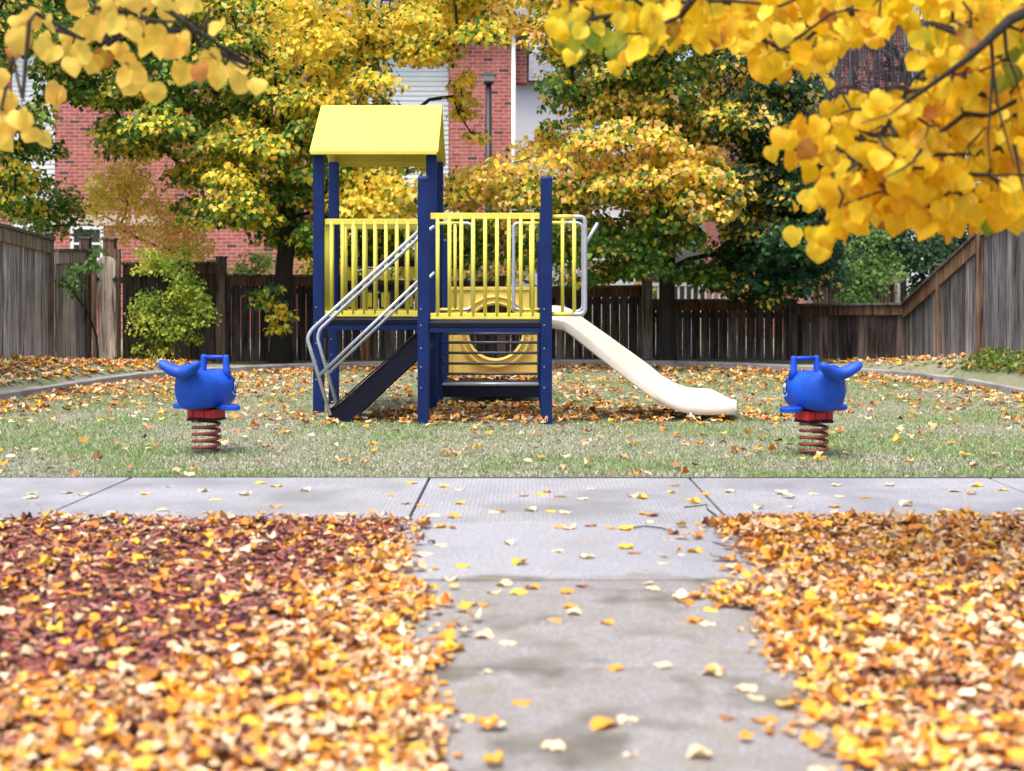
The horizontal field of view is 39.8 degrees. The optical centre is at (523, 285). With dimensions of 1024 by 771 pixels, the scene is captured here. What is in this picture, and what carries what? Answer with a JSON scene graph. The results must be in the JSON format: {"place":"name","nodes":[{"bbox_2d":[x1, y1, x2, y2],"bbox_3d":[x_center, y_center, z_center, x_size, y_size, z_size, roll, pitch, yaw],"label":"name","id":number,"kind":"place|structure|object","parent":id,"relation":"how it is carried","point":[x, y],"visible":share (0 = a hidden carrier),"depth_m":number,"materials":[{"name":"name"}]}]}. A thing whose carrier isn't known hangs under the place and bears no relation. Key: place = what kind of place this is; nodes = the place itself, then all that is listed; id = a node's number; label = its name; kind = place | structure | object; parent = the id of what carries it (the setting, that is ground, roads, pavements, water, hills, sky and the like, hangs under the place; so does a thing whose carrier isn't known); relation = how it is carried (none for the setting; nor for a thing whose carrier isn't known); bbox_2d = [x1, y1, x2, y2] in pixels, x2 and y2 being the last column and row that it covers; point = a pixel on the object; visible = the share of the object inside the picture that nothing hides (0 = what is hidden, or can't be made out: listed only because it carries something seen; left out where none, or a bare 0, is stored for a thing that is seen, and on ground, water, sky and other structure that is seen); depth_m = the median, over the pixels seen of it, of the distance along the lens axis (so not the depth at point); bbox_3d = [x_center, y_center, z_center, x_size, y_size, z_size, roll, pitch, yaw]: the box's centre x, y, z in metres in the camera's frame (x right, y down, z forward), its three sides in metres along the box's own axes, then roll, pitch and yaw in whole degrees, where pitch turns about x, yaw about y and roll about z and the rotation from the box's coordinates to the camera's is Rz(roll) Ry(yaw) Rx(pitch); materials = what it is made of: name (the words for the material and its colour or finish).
{"place":"outdoors","nodes":[
{"label":"outdoors","id":0,"kind":"place"},
{"bbox_2d":[0,478,1023,526],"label":"pavement","id":1,"kind":"structure","parent":0,"point":[609,500],"depth_m":7.86,"materials":[{"name":"concrete"}]},
{"bbox_2d":[239,491,251,494],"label":"fallen leaf","id":2,"kind":"object","parent":1,"relation":"on","point":[245,493],"visible":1,"depth_m":7.93,"materials":[{"name":"beige plant"}]},
{"bbox_2d":[446,512,459,517],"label":"fallen leaf","id":3,"kind":"object","parent":1,"relation":"on","point":[456,515],"visible":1,"depth_m":7.17,"materials":[{"name":"yellow plant"}]},
{"bbox_2d":[524,506,535,511],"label":"fallen leaf","id":4,"kind":"object","parent":1,"relation":"on","point":[532,508],"visible":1,"depth_m":7.39,"materials":[{"name":"beige plant"}]},
{"bbox_2d":[638,493,647,497],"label":"fallen leaf","id":5,"kind":"object","parent":1,"relation":"on","point":[643,495],"visible":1,"depth_m":7.82,"materials":[{"name":"yellow plant"}]},
{"bbox_2d":[690,497,700,502],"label":"fallen leaf","id":6,"kind":"object","parent":1,"relation":"on","point":[696,499],"visible":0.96,"depth_m":7.65,"materials":[{"name":"yellow plant"}]},
{"bbox_2d":[684,504,718,516],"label":"twig","id":7,"kind":"object","parent":1,"relation":"on","point":[702,505],"visible":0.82,"depth_m":7.47,"materials":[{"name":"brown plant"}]},
{"bbox_2d":[899,500,912,505],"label":"fallen leaf","id":8,"kind":"object","parent":1,"relation":"on","point":[902,502],"visible":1,"depth_m":7.56,"materials":[{"name":"beige plant"}]},
{"bbox_2d":[0,311,1023,477],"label":"ground","id":9,"kind":"structure","parent":0,"point":[1014,378],"depth_m":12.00,"materials":[{"name":"plant"}]},
{"bbox_2d":[0,223,93,360],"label":"fence","id":10,"kind":"object","parent":9,"relation":"on","point":[41,314],"visible":0.81,"depth_m":17.91,"materials":[{"name":"brown wood"}]},
{"bbox_2d":[0,177,93,241],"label":"shrub","id":11,"kind":"object","parent":9,"relation":"on","point":[67,203],"visible":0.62,"depth_m":21.89,"materials":[{"name":"green plant"}]},
{"bbox_2d":[0,0,121,223],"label":"linden tree","id":12,"kind":"object","parent":9,"relation":"on","point":[15,182],"visible":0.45,"depth_m":20.23,"materials":[{"name":"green plant"}]},
{"bbox_2d":[54,245,108,358],"bbox_3d":[-5.867,0.347,18.646,0.667,1.771,1.228,0,0,-24],"label":"sapling","id":13,"kind":"object","parent":9,"relation":"on","point":[78,269],"visible":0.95,"depth_m":18.30,"materials":[{"name":"green plant"}]},
{"bbox_2d":[0,353,211,383],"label":"leaf litter","id":14,"kind":"object","parent":9,"relation":"on","point":[49,360],"visible":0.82,"depth_m":16.79,"materials":[{"name":"orange plant"}]},
{"bbox_2d":[92,238,120,359],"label":"fence","id":15,"kind":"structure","parent":9,"relation":"on","point":[106,291],"depth_m":19.78,"materials":[{"name":"brown wood"}]},
{"bbox_2d":[0,0,267,151],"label":"linden tree","id":16,"kind":"object","parent":9,"relation":"on","point":[74,52],"visible":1,"depth_m":5.42,"materials":[{"name":"yellow plant"}]},
{"bbox_2d":[78,154,218,261],"bbox_3d":[-5.928,-0.450,22.400,2.370,3.367,1.209,0,0,0],"label":"shrub","id":17,"kind":"object","parent":9,"relation":"on","point":[120,187],"visible":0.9,"depth_m":22.28,"materials":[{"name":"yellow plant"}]},
{"bbox_2d":[0,0,328,337],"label":"brick house","id":18,"kind":"structure","parent":9,"relation":"on","point":[73,125],"depth_m":31.70,"materials":[{"name":"red brick"}]},
{"bbox_2d":[70,226,103,260],"bbox_3d":[-9.782,-0.945,31.675,0.736,0.780,0.090,0,0,0],"label":"window","id":19,"kind":"structure","parent":18,"relation":"in","point":[74,244],"depth_m":31.68,"materials":[{"name":"white glass"}]},
{"bbox_2d":[124,243,221,359],"bbox_3d":[-4.974,0.315,20.060,1.353,1.838,1.110,0,0,-15],"label":"shrub","id":20,"kind":"object","parent":9,"relation":"on","point":[165,326],"visible":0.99,"depth_m":19.90,"materials":[{"name":"green plant"}]},
{"bbox_2d":[158,354,239,450],"bbox_3d":[-2.309,0.848,10.147,0.570,0.697,0.592,0,0,24],"label":"spring whale","id":21,"kind":"object","parent":9,"relation":"on","point":[203,394],"visible":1,"depth_m":10.07,"materials":[{"name":"blue plastic"}]},
{"bbox_2d":[0,513,423,770],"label":"mulch bed","id":22,"kind":"object","parent":9,"relation":"on","point":[169,636],"visible":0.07,"depth_m":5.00,"materials":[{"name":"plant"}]},
{"bbox_2d":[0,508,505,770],"bbox_3d":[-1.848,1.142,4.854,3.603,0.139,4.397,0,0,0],"label":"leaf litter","id":23,"kind":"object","parent":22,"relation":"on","point":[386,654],"visible":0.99,"depth_m":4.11,"materials":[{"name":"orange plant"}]},
{"bbox_2d":[227,248,276,301],"bbox_3d":[-4.527,0.300,23.554,1.065,1.868,0.974,0,0,0],"label":"shrub","id":24,"kind":"object","parent":9,"relation":"on","point":[264,263],"visible":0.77,"depth_m":23.45,"materials":[{"name":"green plant"}]},
{"bbox_2d":[27,0,516,362],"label":"linden tree","id":25,"kind":"object","parent":9,"relation":"on","point":[312,41],"visible":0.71,"depth_m":20.16,"materials":[{"name":"yellow plant"}]},
{"bbox_2d":[294,234,470,352],"bbox_3d":[-2.479,0.076,24.520,3.277,2.314,1.529,0,0,0],"label":"shrub","id":26,"kind":"object","parent":9,"relation":"on","point":[300,268],"visible":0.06,"depth_m":24.61,"materials":[{"name":"green plant"}]},
{"bbox_2d":[321,0,529,337],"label":"brick house","id":27,"kind":"structure","parent":9,"relation":"on","point":[509,67],"depth_m":31.70,"materials":[{"name":"red brick"}]},
{"bbox_2d":[481,71,495,280],"bbox_3d":[-0.675,-1.422,27.000,0.292,5.344,0.292,0,0,0],"label":"street lamp","id":28,"kind":"object","parent":9,"relation":"on","point":[488,78],"visible":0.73,"depth_m":26.95,"materials":[{"name":"black metal"}]},
{"bbox_2d":[0,361,1023,475],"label":"leaf litter","id":29,"kind":"object","parent":9,"relation":"on","point":[517,409],"visible":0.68,"depth_m":13.76,"materials":[{"name":"orange plant"}]},
{"bbox_2d":[0,359,1023,400],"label":"kerb","id":30,"kind":"structure","parent":9,"relation":"on","point":[1002,388],"depth_m":18.23,"materials":[{"name":"concrete"}]},
{"bbox_2d":[0,477,1023,480],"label":"lawn edging","id":31,"kind":"object","parent":9,"relation":"on","point":[429,478],"visible":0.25,"depth_m":8.68,"materials":[{"name":"grey concrete"}]},
{"bbox_2d":[121,256,904,361],"bbox_3d":[-0.084,0.396,21.999,11.790,1.707,1.933,0,0,-5],"label":"fence","id":32,"kind":"object","parent":9,"relation":"on","point":[805,329],"visible":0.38,"depth_m":22.36,"materials":[{"name":"brown wood"}]},
{"bbox_2d":[306,105,736,423],"bbox_3d":[-0.025,-0.261,13.869,3.959,3.022,3.284,0,0,0],"label":"play structure","id":33,"kind":"object","parent":9,"relation":"on","point":[444,318],"visible":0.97,"depth_m":13.29,"materials":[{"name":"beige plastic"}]},
{"bbox_2d":[447,375,535,379],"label":"leaf litter","id":34,"kind":"object","parent":33,"relation":"on","point":[516,377],"visible":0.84,"depth_m":15.12,"materials":[{"name":"orange plant"}]},
{"bbox_2d":[451,243,656,296],"bbox_3d":[0.473,0.134,26.027,4.171,2.198,2.331,0,0,0],"label":"shrub","id":35,"kind":"object","parent":9,"relation":"on","point":[503,272],"visible":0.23,"depth_m":25.86,"materials":[{"name":"green plant"}]},
{"bbox_2d":[516,52,648,322],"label":"white house","id":36,"kind":"structure","parent":9,"relation":"on","point":[528,103],"depth_m":44.02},
{"bbox_2d":[580,215,616,259],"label":"window","id":37,"kind":"structure","parent":36,"relation":"in","point":[613,216],"depth_m":43.94,"materials":[{"name":"white glass"}]},
{"bbox_2d":[443,0,857,360],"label":"linden tree","id":38,"kind":"object","parent":9,"relation":"on","point":[755,185],"visible":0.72,"depth_m":20.16,"materials":[{"name":"yellow plant"}]},
{"bbox_2d":[653,283,726,351],"bbox_3d":[2.916,0.582,25.000,1.355,1.277,0.060,0,0,0],"label":"picket fence","id":39,"kind":"object","parent":9,"relation":"on","point":[685,289],"visible":0.09,"depth_m":24.98,"materials":[{"name":"wood"}]},
{"bbox_2d":[544,0,940,90],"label":"linden tree","id":40,"kind":"object","parent":9,"relation":"on","point":[778,49],"visible":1,"depth_m":5.38,"materials":[{"name":"yellow plant"}]},
{"bbox_2d":[779,355,862,452],"bbox_3d":[2.079,0.848,9.992,0.570,0.697,0.592,0,0,-25],"label":"spring whale","id":41,"kind":"object","parent":9,"relation":"on","point":[816,396],"visible":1,"depth_m":9.91,"materials":[{"name":"blue plastic"}]},
{"bbox_2d":[695,4,999,337],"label":"brick house","id":42,"kind":"structure","parent":9,"relation":"on","point":[711,229],"depth_m":31.83,"materials":[{"name":"red brick"}]},
{"bbox_2d":[792,46,832,103],"bbox_3d":[6.473,-4.800,31.675,1.013,1.449,0.090,0,0,0],"label":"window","id":43,"kind":"structure","parent":42,"relation":"in","point":[816,81],"depth_m":31.68,"materials":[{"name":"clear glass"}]},
{"bbox_2d":[805,275,899,353],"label":"building","id":44,"kind":"structure","parent":9,"relation":"on","point":[892,297],"depth_m":24.42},
{"bbox_2d":[831,224,911,305],"bbox_3d":[5.800,0.056,23.721,1.343,2.356,1.191,0,0,0],"label":"climbing shrub","id":45,"kind":"object","parent":9,"relation":"on","point":[855,293],"visible":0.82,"depth_m":23.61,"materials":[{"name":"green plant"}]},
{"bbox_2d":[802,5,947,302],"bbox_3d":[6.969,-2.314,26.977,3.256,7.130,3.697,0,0,12],"label":"bare tree","id":46,"kind":"object","parent":9,"relation":"on","point":[853,65],"visible":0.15,"depth_m":26.45,"materials":[{"name":"grey plant"}]},
{"bbox_2d":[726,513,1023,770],"bbox_3d":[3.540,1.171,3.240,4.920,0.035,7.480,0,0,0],"label":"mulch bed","id":47,"kind":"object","parent":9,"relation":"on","point":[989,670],"visible":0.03,"depth_m":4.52,"materials":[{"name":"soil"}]},
{"bbox_2d":[659,505,1023,770],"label":"leaf litter","id":48,"kind":"object","parent":47,"relation":"on","point":[941,745],"visible":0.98,"depth_m":4.73,"materials":[{"name":"orange plant"}]},
{"bbox_2d":[713,541,738,547],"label":"twig","id":49,"kind":"object","parent":48,"relation":"on","point":[723,545],"visible":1,"depth_m":6.06,"materials":[{"name":"wood"}]},
{"bbox_2d":[811,597,893,608],"bbox_3d":[1.161,1.113,4.959,0.378,0.009,0.023,0,0,-29],"label":"twig","id":50,"kind":"object","parent":48,"relation":"on","point":[859,602],"visible":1,"depth_m":4.96,"materials":[{"name":"brown wood"}]},
{"bbox_2d":[763,0,1023,263],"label":"linden tree","id":51,"kind":"object","parent":9,"relation":"on","point":[894,175],"visible":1,"depth_m":5.18,"materials":[{"name":"yellow plant"}]},
{"bbox_2d":[819,182,977,297],"bbox_3d":[7.675,-0.441,25.992,5.324,3.366,3.582,0,0,0],"label":"dense tree","id":52,"kind":"object","parent":9,"relation":"on","point":[937,249],"visible":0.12,"depth_m":25.02,"materials":[{"name":"green plant"}]},
{"bbox_2d":[820,352,1023,372],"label":"leaf litter","id":53,"kind":"object","parent":9,"relation":"on","point":[901,360],"visible":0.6,"depth_m":18.75,"materials":[{"name":"orange plant"}]},
{"bbox_2d":[901,228,1023,360],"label":"fence","id":54,"kind":"object","parent":9,"relation":"on","point":[966,296],"visible":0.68,"depth_m":18.05,"materials":[{"name":"brown wood"}]},
{"bbox_2d":[953,345,1023,374],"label":"ground cover","id":55,"kind":"object","parent":9,"relation":"on","point":[993,356],"visible":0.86,"depth_m":16.64,"materials":[{"name":"green plant"}]},
{"bbox_2d":[369,523,778,580],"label":"path","id":56,"kind":"structure","parent":0,"point":[485,551],"depth_m":6.21,"materials":[{"name":"concrete"}]},
{"bbox_2d":[417,552,432,555],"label":"fallen leaf","id":57,"kind":"object","parent":56,"relation":"on","point":[424,553],"visible":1,"depth_m":6.17,"materials":[{"name":"beige plant"}]},
{"bbox_2d":[441,575,458,580],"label":"fallen leaf","id":58,"kind":"object","parent":56,"relation":"on","point":[448,579],"visible":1,"depth_m":5.65,"materials":[{"name":"beige plant"}]},
{"bbox_2d":[455,563,470,567],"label":"fallen leaf","id":59,"kind":"object","parent":56,"relation":"on","point":[457,565],"visible":1,"depth_m":5.91,"materials":[{"name":"yellow plant"}]},
{"bbox_2d":[503,539,513,544],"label":"fallen leaf","id":60,"kind":"object","parent":56,"relation":"on","point":[511,541],"visible":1,"depth_m":6.42,"materials":[{"name":"beige plant"}]},
{"bbox_2d":[512,557,526,564],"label":"fallen leaf","id":61,"kind":"object","parent":56,"relation":"on","point":[515,560],"visible":1,"depth_m":5.96,"materials":[{"name":"yellow plant"}]},
{"bbox_2d":[562,523,575,528],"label":"fallen leaf","id":62,"kind":"object","parent":56,"relation":"on","point":[573,525],"visible":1,"depth_m":6.84,"materials":[{"name":"beige plant"}]},
{"bbox_2d":[579,553,594,557],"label":"fallen leaf","id":63,"kind":"object","parent":56,"relation":"on","point":[586,556],"visible":1,"depth_m":6.11,"materials":[{"name":"beige plant"}]},
{"bbox_2d":[618,543,632,548],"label":"fallen leaf","id":64,"kind":"object","parent":56,"relation":"on","point":[628,546],"visible":1,"depth_m":6.35,"materials":[{"name":"yellow plant"}]},
{"bbox_2d":[619,525,632,529],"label":"fallen leaf","id":65,"kind":"object","parent":56,"relation":"on","point":[625,527],"visible":1,"depth_m":6.84,"materials":[{"name":"yellow plant"}]},
{"bbox_2d":[633,525,667,529],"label":"twig","id":66,"kind":"object","parent":56,"relation":"on","point":[650,526],"visible":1,"depth_m":6.84,"materials":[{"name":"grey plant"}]},
{"bbox_2d":[667,528,678,534],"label":"fallen leaf","id":67,"kind":"object","parent":56,"relation":"on","point":[670,531],"visible":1,"depth_m":6.70,"materials":[{"name":"brown plant"}]},
{"bbox_2d":[687,546,701,552],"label":"fallen leaf","id":68,"kind":"object","parent":56,"relation":"on","point":[699,549],"visible":1,"depth_m":6.24,"materials":[{"name":"yellow plant"}]},
{"bbox_2d":[263,581,937,770],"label":"path","id":69,"kind":"structure","parent":0,"point":[565,680],"depth_m":4.19,"materials":[{"name":"concrete"}]},
{"bbox_2d":[440,705,459,711],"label":"fallen leaf","id":70,"kind":"object","parent":69,"relation":"on","point":[450,708],"visible":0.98,"depth_m":3.90,"materials":[{"name":"orange plant"}]},
{"bbox_2d":[444,638,464,650],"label":"fallen leaf","id":71,"kind":"object","parent":69,"relation":"on","point":[448,641],"visible":0.94,"depth_m":4.58,"materials":[{"name":"yellow plant"}]},
{"bbox_2d":[461,600,476,606],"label":"fallen leaf","id":72,"kind":"object","parent":69,"relation":"on","point":[466,604],"visible":0.94,"depth_m":5.20,"materials":[{"name":"yellow plant"}]},
{"bbox_2d":[471,628,493,638],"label":"fallen leaf","id":73,"kind":"object","parent":69,"relation":"on","point":[487,632],"visible":1,"depth_m":4.75,"materials":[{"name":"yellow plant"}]},
{"bbox_2d":[495,579,512,585],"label":"fallen leaf","id":74,"kind":"object","parent":69,"relation":"on","point":[505,582],"visible":1,"depth_m":5.57,"materials":[{"name":"beige plant"}]},
{"bbox_2d":[499,640,516,645],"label":"fallen leaf","id":75,"kind":"object","parent":69,"relation":"on","point":[510,642],"visible":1,"depth_m":4.66,"materials":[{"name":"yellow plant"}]},
{"bbox_2d":[509,588,527,593],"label":"fallen leaf","id":76,"kind":"object","parent":69,"relation":"on","point":[519,591],"visible":1,"depth_m":5.44,"materials":[{"name":"yellow plant"}]},
{"bbox_2d":[511,700,531,705],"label":"fallen leaf","id":77,"kind":"object","parent":69,"relation":"on","point":[522,702],"visible":1,"depth_m":3.98,"materials":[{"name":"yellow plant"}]},
{"bbox_2d":[525,583,538,588],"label":"fallen leaf","id":78,"kind":"object","parent":69,"relation":"on","point":[535,585],"visible":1,"depth_m":5.50,"materials":[{"name":"orange plant"}]},
{"bbox_2d":[542,618,560,622],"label":"fallen leaf","id":79,"kind":"object","parent":69,"relation":"on","point":[556,619],"visible":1,"depth_m":4.99,"materials":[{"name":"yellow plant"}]},
{"bbox_2d":[541,739,564,749],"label":"fallen leaf","id":80,"kind":"object","parent":69,"relation":"on","point":[557,744],"visible":1,"depth_m":3.60,"materials":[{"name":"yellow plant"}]},
{"bbox_2d":[559,588,573,592],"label":"fallen leaf","id":81,"kind":"object","parent":69,"relation":"on","point":[565,590],"visible":1,"depth_m":5.44,"materials":[{"name":"orange plant"}]},
{"bbox_2d":[562,603,578,607],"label":"fallen leaf","id":82,"kind":"object","parent":69,"relation":"on","point":[571,605],"visible":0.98,"depth_m":5.20,"materials":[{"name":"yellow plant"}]},
{"bbox_2d":[567,607,580,614],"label":"fallen leaf","id":83,"kind":"object","parent":69,"relation":"on","point":[577,610],"visible":1,"depth_m":5.08,"materials":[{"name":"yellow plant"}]},
{"bbox_2d":[590,717,616,731],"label":"fallen leaf","id":84,"kind":"object","parent":69,"relation":"on","point":[597,722],"visible":1,"depth_m":3.78,"materials":[{"name":"yellow plant"}]},
{"bbox_2d":[600,619,613,623],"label":"fallen leaf","id":85,"kind":"object","parent":69,"relation":"on","point":[610,621],"visible":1,"depth_m":4.93,"materials":[{"name":"yellow plant"}]},
{"bbox_2d":[607,664,622,670],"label":"fallen leaf","id":86,"kind":"object","parent":69,"relation":"on","point":[613,667],"visible":1,"depth_m":4.35,"materials":[{"name":"yellow plant"}]},
{"bbox_2d":[616,715,637,723],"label":"fallen leaf","id":87,"kind":"object","parent":69,"relation":"on","point":[621,718],"visible":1,"depth_m":3.84,"materials":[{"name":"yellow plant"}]},
{"bbox_2d":[645,586,659,589],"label":"fallen leaf","id":88,"kind":"object","parent":69,"relation":"on","point":[653,587],"visible":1,"depth_m":5.48,"materials":[{"name":"beige plant"}]},
{"bbox_2d":[652,662,672,666],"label":"fallen leaf","id":89,"kind":"object","parent":69,"relation":"on","point":[661,663],"visible":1,"depth_m":4.40,"materials":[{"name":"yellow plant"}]},
{"bbox_2d":[686,617,702,621],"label":"fallen leaf","id":90,"kind":"object","parent":69,"relation":"on","point":[693,619],"visible":1,"depth_m":4.97,"materials":[{"name":"orange plant"}]},
{"bbox_2d":[686,744,719,757],"bbox_3d":[0.444,1.163,3.533,0.097,0.031,0.065,-4,-4,-3],"label":"fallen leaf","id":91,"kind":"object","parent":69,"relation":"on","point":[697,750],"visible":1,"depth_m":3.54,"materials":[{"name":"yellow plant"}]},
{"bbox_2d":[697,621,715,625],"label":"fallen leaf","id":92,"kind":"object","parent":69,"relation":"on","point":[706,623],"visible":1,"depth_m":4.93,"materials":[{"name":"beige plant"}]},
{"bbox_2d":[701,663,723,675],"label":"fallen leaf","id":93,"kind":"object","parent":69,"relation":"on","point":[716,671],"visible":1,"depth_m":4.29,"materials":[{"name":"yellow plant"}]},
{"bbox_2d":[717,714,734,721],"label":"fallen leaf","id":94,"kind":"object","parent":69,"relation":"on","point":[724,717],"visible":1,"depth_m":3.85,"materials":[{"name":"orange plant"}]},
{"bbox_2d":[735,684,756,691],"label":"fallen leaf","id":95,"kind":"object","parent":69,"relation":"on","point":[743,687],"visible":1,"depth_m":4.12,"materials":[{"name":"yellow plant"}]},
{"bbox_2d":[744,694,764,700],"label":"fallen leaf","id":96,"kind":"object","parent":69,"relation":"on","point":[756,698],"visible":1,"depth_m":4.03,"materials":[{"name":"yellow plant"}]},
{"bbox_2d":[753,716,777,723],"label":"fallen leaf","id":97,"kind":"object","parent":69,"relation":"on","point":[773,719],"visible":1,"depth_m":3.83,"materials":[{"name":"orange plant"}]},
{"bbox_2d":[766,728,788,737],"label":"fallen leaf","id":98,"kind":"object","parent":69,"relation":"on","point":[771,733],"visible":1,"depth_m":3.72,"materials":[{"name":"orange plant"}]},
{"bbox_2d":[529,9,704,298],"label":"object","id":99,"kind":"structure","parent":0,"point":[686,253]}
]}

